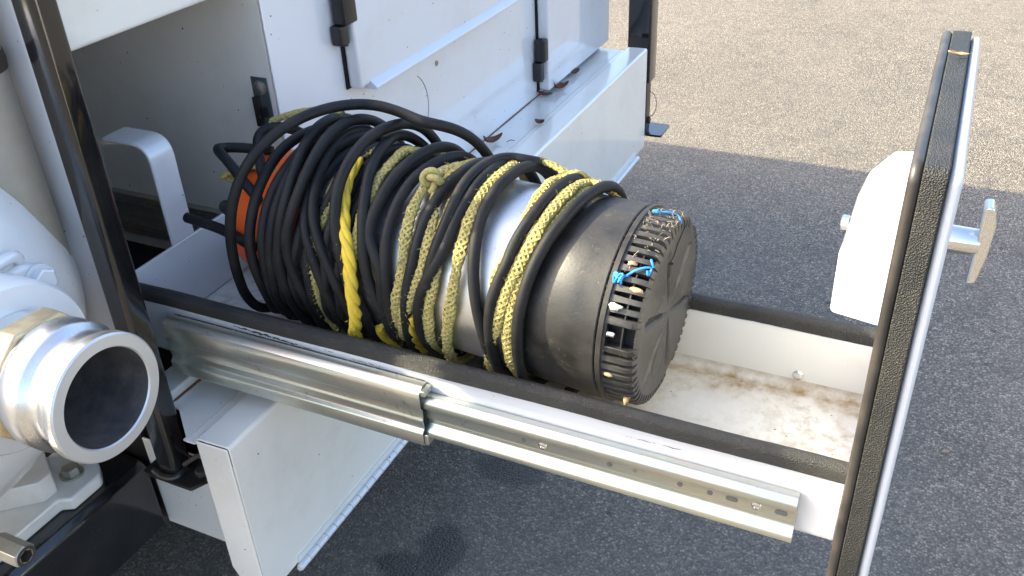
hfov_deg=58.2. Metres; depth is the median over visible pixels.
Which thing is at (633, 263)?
grit clump
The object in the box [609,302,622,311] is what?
pale scrap
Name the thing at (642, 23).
levelling jack
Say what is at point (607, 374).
grit clump
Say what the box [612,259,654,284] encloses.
blue twine
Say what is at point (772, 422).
pull out drawer
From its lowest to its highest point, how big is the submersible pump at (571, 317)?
0.278 m
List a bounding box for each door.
[330,0,519,89]
[533,0,608,90]
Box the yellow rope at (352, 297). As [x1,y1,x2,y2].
[336,157,427,354]
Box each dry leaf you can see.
[483,132,502,142]
[535,119,543,123]
[537,91,552,94]
[554,81,568,88]
[571,68,579,73]
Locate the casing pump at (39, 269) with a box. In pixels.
[0,188,102,562]
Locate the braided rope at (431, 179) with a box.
[219,106,620,376]
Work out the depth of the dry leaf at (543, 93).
2.54 m
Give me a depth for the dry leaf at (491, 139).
2.29 m
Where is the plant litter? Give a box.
[593,207,686,401]
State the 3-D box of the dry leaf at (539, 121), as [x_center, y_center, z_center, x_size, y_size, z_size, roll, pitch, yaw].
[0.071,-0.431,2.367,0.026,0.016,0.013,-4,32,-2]
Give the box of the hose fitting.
[0,307,158,463]
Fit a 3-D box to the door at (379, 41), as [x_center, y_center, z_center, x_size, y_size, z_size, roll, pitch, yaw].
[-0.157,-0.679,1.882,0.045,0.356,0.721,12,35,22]
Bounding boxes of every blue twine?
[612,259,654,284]
[653,209,681,223]
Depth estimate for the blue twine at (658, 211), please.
1.18 m
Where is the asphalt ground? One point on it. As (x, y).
(792, 124)
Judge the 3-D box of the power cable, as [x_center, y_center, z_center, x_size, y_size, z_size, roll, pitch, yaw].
[-0.173,-0.089,1.377,0.652,0.365,0.321,12,35,22]
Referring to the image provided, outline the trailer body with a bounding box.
[0,0,646,575]
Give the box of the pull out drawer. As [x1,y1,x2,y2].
[102,30,996,575]
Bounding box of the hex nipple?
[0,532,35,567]
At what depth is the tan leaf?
1.00 m
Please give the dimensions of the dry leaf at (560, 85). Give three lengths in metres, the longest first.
0.061 x 0.028 x 0.025 m
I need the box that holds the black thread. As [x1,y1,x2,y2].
[668,225,685,264]
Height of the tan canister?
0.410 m
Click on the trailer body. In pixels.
(274, 488)
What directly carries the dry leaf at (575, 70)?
on the trailer body
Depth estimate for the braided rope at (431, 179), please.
1.22 m
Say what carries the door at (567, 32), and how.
in the trailer body
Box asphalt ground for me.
[112,0,1023,575]
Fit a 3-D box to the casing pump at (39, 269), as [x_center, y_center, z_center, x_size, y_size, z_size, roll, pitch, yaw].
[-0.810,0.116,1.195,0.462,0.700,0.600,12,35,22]
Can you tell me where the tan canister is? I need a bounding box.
[0,45,70,255]
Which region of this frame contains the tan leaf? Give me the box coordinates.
[948,50,970,55]
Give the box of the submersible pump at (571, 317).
[219,149,697,404]
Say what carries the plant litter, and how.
on the submersible pump at (571, 317)
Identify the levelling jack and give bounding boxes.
[628,0,668,137]
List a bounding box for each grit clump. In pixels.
[604,372,612,376]
[623,396,630,405]
[628,261,637,265]
[629,287,643,293]
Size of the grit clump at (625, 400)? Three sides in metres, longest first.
0.024 x 0.009 x 0.004 m
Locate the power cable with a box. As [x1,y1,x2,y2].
[183,99,627,392]
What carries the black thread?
on the submersible pump at (571, 317)
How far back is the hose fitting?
1.04 m
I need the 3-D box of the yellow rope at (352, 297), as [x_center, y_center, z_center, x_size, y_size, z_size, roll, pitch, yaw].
[-0.176,-0.025,1.301,0.120,0.288,0.133,6,33,14]

